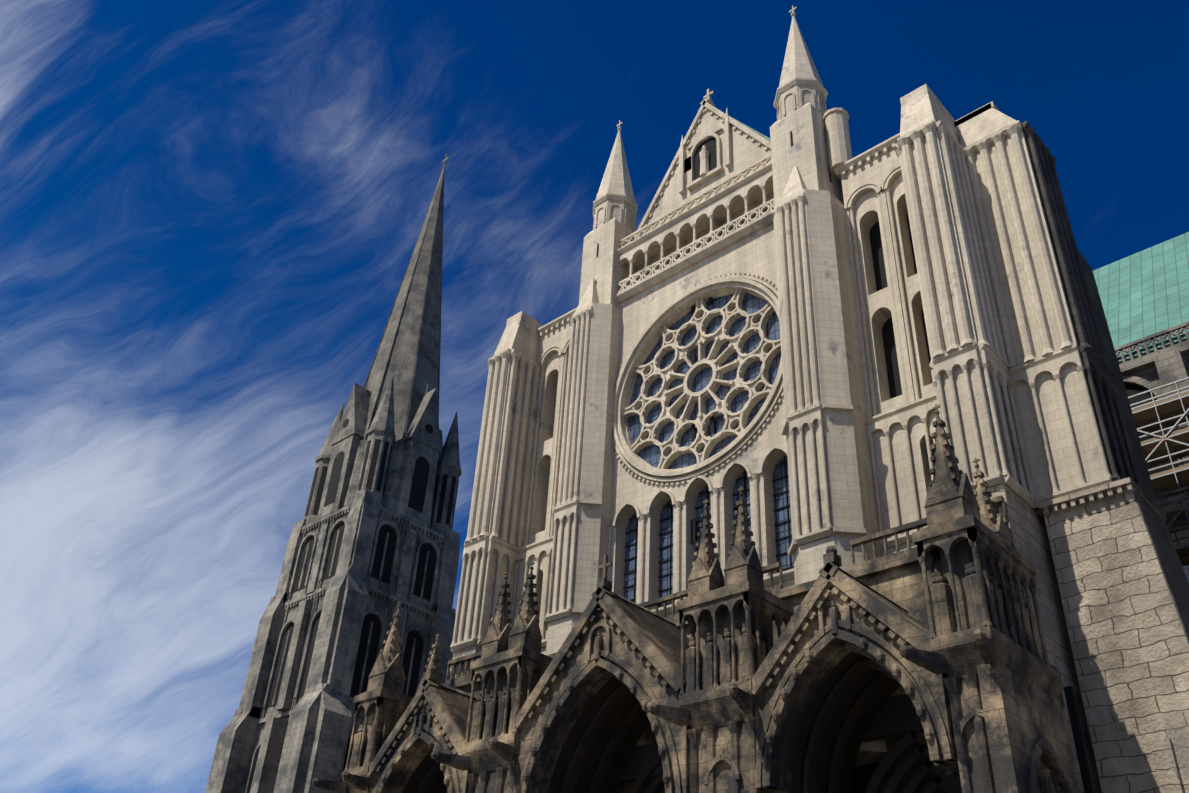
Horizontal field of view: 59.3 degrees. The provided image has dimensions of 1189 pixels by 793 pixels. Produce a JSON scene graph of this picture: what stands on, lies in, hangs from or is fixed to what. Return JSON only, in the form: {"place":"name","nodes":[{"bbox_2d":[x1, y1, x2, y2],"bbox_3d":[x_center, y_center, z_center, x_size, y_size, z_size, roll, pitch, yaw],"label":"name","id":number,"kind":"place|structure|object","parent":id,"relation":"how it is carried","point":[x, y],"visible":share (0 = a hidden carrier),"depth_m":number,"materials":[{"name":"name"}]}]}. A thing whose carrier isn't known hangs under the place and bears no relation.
{"place":"outdoors","nodes":[
{"label":"outdoors","id":0,"kind":"place"},
{"bbox_2d":[205,153,461,792],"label":"church spire tower","id":1,"kind":"structure","parent":0,"point":[294,740],"depth_m":103.34,"materials":[{"name":"stone"}]},
{"bbox_2d":[249,418,458,792],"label":"tower windows","id":2,"kind":"structure","parent":1,"relation":"attached to","point":[419,484],"depth_m":103.96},
{"bbox_2d":[0,0,1188,792],"label":"sky","id":3,"kind":"structure","parent":0,"point":[213,213],"materials":[{"name":"blue"}]},
{"bbox_2d":[851,686,1093,792],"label":"porch wall","id":4,"kind":"structure","parent":0,"point":[862,776],"depth_m":34.49,"materials":[{"name":"black stone"}]},
{"bbox_2d":[1129,477,1188,643],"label":"wall side","id":5,"kind":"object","parent":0,"point":[1176,580],"visible":0.9,"depth_m":36.35,"materials":[{"name":"grey stone"}]},
{"label":"ground","id":6,"kind":"structure","parent":0,"visible":0},
{"bbox_2d":[450,120,1157,673],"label":"buttress side wall","id":7,"kind":"structure","parent":6,"relation":"on","point":[1114,418],"depth_m":43.84,"materials":[{"name":"grey stone"}]},
{"bbox_2d":[450,5,1112,792],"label":"cathedral facade","id":8,"kind":"structure","parent":7,"relation":"on","point":[852,441],"depth_m":50.45,"materials":[{"name":"stone"}]},
{"bbox_2d":[625,290,780,468],"bbox_3d":[5.663,-0.830,54.327,10.660,10.660,0.420,-25,-43,36],"label":"window tracery","id":9,"kind":"object","parent":8,"relation":"attached to","point":[687,353],"visible":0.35,"depth_m":54.57,"materials":[{"name":"stone"}]},
{"bbox_2d":[624,293,793,607],"bbox_3d":[5.625,2.178,52.505,10.760,17.780,0.240,-25,-43,36],"label":"stained glass","id":10,"kind":"object","parent":8,"relation":"attached to","point":[651,454],"depth_m":52.85,"materials":[{"name":"blue glass"}]},
{"bbox_2d":[545,127,934,606],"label":"window openings","id":11,"kind":"object","parent":8,"relation":"attached to","point":[892,367],"visible":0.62,"depth_m":50.93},
{"bbox_2d":[450,477,1188,792],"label":"lower tower walls","id":12,"kind":"structure","parent":6,"relation":"on","point":[1129,645],"depth_m":35.16,"materials":[{"name":"beige stone"}]},
{"bbox_2d":[1114,321,1188,466],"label":"choir nave transept walls","id":13,"kind":"structure","parent":6,"relation":"on","point":[1158,368],"depth_m":62.22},
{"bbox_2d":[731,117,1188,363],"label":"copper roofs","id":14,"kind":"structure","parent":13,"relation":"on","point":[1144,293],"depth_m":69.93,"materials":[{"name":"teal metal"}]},
{"bbox_2d":[1124,384,1188,544],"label":"choir windows","id":15,"kind":"structure","parent":13,"relation":"in","point":[1131,390],"depth_m":61.68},
{"bbox_2d":[1128,377,1188,566],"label":"scaffold tubes","id":16,"kind":"object","parent":6,"relation":"on","point":[1169,429],"visible":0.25,"depth_m":54.09},
{"bbox_2d":[1132,391,1188,565],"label":"scaffold planks","id":17,"kind":"object","parent":16,"relation":"on","point":[1164,409],"visible":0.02,"depth_m":54.43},
{"bbox_2d":[1183,565,1188,582],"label":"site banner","id":18,"kind":"object","parent":16,"relation":"attached to","point":[1186,570],"depth_m":50.21,"materials":[{"name":"blue fabric"}]},
{"bbox_3d":[-0.314,23.274,32.559,35.000,2.198,12.620,-25,-43,36],"label":"porch","id":19,"kind":"object","parent":6,"relation":"on","visible":0},
{"bbox_2d":[312,404,1080,792],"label":"porch","id":20,"kind":"object","parent":19,"relation":"on","point":[966,666],"visible":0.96,"depth_m":36.10,"materials":[{"name":"stone"}]},
{"bbox_2d":[402,590,1064,792],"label":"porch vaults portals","id":21,"kind":"object","parent":19,"relation":"on","point":[853,706],"visible":0.38,"depth_m":36.53,"materials":[{"name":"stone"}]}
]}

